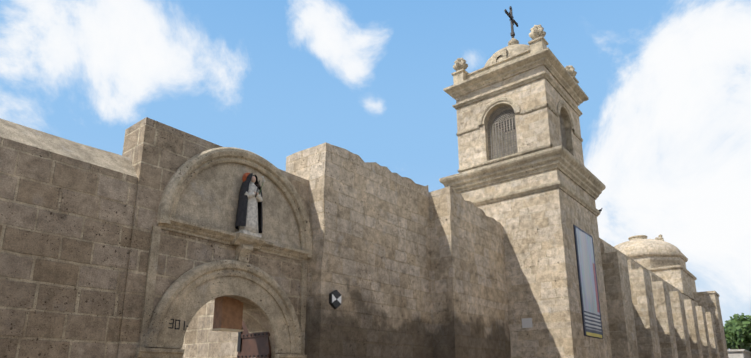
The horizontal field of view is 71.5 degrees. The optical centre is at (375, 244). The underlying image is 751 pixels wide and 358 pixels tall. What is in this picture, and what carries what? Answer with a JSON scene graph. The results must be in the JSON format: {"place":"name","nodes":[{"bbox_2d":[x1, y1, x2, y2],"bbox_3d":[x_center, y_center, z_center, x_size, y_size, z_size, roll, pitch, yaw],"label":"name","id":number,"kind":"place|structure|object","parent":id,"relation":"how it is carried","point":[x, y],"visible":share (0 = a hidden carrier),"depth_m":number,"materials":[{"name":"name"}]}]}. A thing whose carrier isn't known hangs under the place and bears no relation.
{"place":"outdoors","nodes":[
{"label":"outdoors","id":0,"kind":"place"},
{"bbox_2d":[0,0,750,349],"label":"sky","id":1,"kind":"structure","parent":0,"point":[665,120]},
{"bbox_2d":[599,238,679,290],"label":"church wall","id":2,"kind":"structure","parent":0,"point":[618,251],"depth_m":41.10,"materials":[{"name":"beige stone"}]},
{"bbox_2d":[599,240,719,357],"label":"church buttresses","id":3,"kind":"structure","parent":2,"relation":"attached to","point":[650,315],"depth_m":32.73,"materials":[{"name":"beige stone"}]},
{"bbox_2d":[627,252,696,299],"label":"dome drum","id":4,"kind":"object","parent":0,"point":[670,268],"visible":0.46,"depth_m":58.50,"materials":[{"name":"beige stone"}]},
{"bbox_2d":[614,234,680,254],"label":"church dome","id":5,"kind":"structure","parent":4,"relation":"on","point":[636,244],"depth_m":59.99,"materials":[{"name":"beige stone"}]},
{"bbox_2d":[693,291,728,357],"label":"end buttress","id":6,"kind":"structure","parent":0,"point":[708,301],"depth_m":59.48,"materials":[{"name":"beige stone"}]},
{"bbox_2d":[726,313,750,341],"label":"tree","id":7,"kind":"object","parent":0,"point":[741,326],"visible":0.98,"depth_m":77.58,"materials":[{"name":"green plant"}]},
{"bbox_2d":[727,349,750,357],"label":"building","id":8,"kind":"structure","parent":0,"point":[738,353],"depth_m":68.61,"materials":[{"name":"paint"}]},
{"label":"ground","id":9,"kind":"structure","parent":0,"visible":0},
{"bbox_2d":[0,118,137,357],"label":"wall","id":10,"kind":"structure","parent":9,"relation":"on","point":[67,207],"depth_m":10.71,"materials":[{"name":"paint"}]},
{"bbox_2d":[182,299,237,357],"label":"courtyard wall","id":11,"kind":"structure","parent":9,"relation":"on","point":[202,339],"depth_m":19.98,"materials":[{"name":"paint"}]},
{"bbox_2d":[117,117,308,357],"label":"portal wall","id":12,"kind":"structure","parent":9,"relation":"on","point":[158,154],"depth_m":12.67,"materials":[{"name":"beige stone"}]},
{"bbox_2d":[135,147,312,357],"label":"arched portal","id":13,"kind":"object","parent":12,"relation":"attached to","point":[200,196],"depth_m":13.80,"materials":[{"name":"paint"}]},
{"bbox_2d":[168,319,187,329],"bbox_3d":[-4.645,1.888,12.301,0.003,0.248,0.514,-11,-18,38],"label":"street number","id":14,"kind":"object","parent":13,"relation":"attached to","point":[178,328],"visible":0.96,"depth_m":12.24,"materials":[{"name":"black metal"}]},
{"bbox_2d":[235,173,264,237],"bbox_3d":[-3.443,-1.133,14.359,0.498,1.880,0.837,-11,-18,38],"label":"st catherine statue","id":15,"kind":"object","parent":13,"relation":"on","point":[249,217],"visible":0.98,"depth_m":14.17,"materials":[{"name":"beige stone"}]},
{"bbox_2d":[211,297,242,331],"bbox_3d":[-3.997,1.887,14.160,0.440,0.900,0.720,-11,-18,38],"label":"wooden panel","id":16,"kind":"object","parent":12,"relation":"attached to","point":[228,314],"visible":0.89,"depth_m":13.97,"materials":[{"name":"brown wood"}]},
{"bbox_2d":[237,319,270,357],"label":"door leaf","id":17,"kind":"object","parent":12,"relation":"attached to","point":[253,345],"visible":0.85,"depth_m":14.98,"materials":[{"name":"brown wood"}]},
{"bbox_2d":[286,142,433,357],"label":"wall","id":18,"kind":"structure","parent":9,"relation":"on","point":[369,261],"depth_m":17.17,"materials":[{"name":"beige stone"}]},
{"bbox_2d":[329,290,340,308],"bbox_3d":[-1.222,1.648,15.651,0.160,0.567,0.420,-11,-18,38],"label":"shield plaque","id":19,"kind":"object","parent":18,"relation":"attached to","point":[334,299],"visible":0.88,"depth_m":15.56,"materials":[{"name":"black metal"}]},
{"bbox_2d":[429,186,510,357],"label":"wall","id":20,"kind":"structure","parent":9,"relation":"on","point":[470,318],"depth_m":20.45,"materials":[{"name":"beige stone"}]},
{"bbox_2d":[439,24,611,357],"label":"tower","id":21,"kind":"structure","parent":9,"relation":"on","point":[536,196],"depth_m":23.87,"materials":[{"name":"beige stone"}]},
{"bbox_2d":[504,6,517,37],"bbox_3d":[7.494,-12.187,28.643,0.180,2.110,1.660,-11,-18,38],"label":"cross","id":22,"kind":"object","parent":21,"relation":"on","point":[511,19],"visible":0.98,"depth_m":28.57,"materials":[{"name":"black metal"}]},
{"bbox_2d":[487,106,566,159],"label":"window grilles","id":23,"kind":"object","parent":21,"relation":"in","point":[511,117],"visible":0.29,"depth_m":25.33,"materials":[{"name":"grey metal"}]},
{"bbox_2d":[522,318,532,327],"bbox_3d":[6.417,3.312,22.057,0.450,0.400,0.018,-11,-18,38],"label":"wall plaque","id":24,"kind":"object","parent":21,"relation":"attached to","point":[526,322],"visible":0.93,"depth_m":22.05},
{"bbox_2d":[573,224,602,338],"bbox_3d":[9.586,1.713,23.479,0.022,4.880,2.580,-11,-18,38],"label":"banner frame","id":25,"kind":"object","parent":21,"relation":"attached to","point":[579,284],"visible":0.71,"depth_m":22.56,"materials":[{"name":"black metal"}]},
{"bbox_2d":[575,226,602,337],"bbox_3d":[9.614,1.708,23.457,0.028,4.800,2.500,-11,-18,38],"label":"banner","id":26,"kind":"object","parent":21,"relation":"attached to","point":[589,288],"visible":0.88,"depth_m":23.40,"materials":[{"name":"grey"}]},
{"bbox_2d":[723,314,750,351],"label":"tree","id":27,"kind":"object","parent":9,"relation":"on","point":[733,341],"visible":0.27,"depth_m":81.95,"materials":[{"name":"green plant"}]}
]}

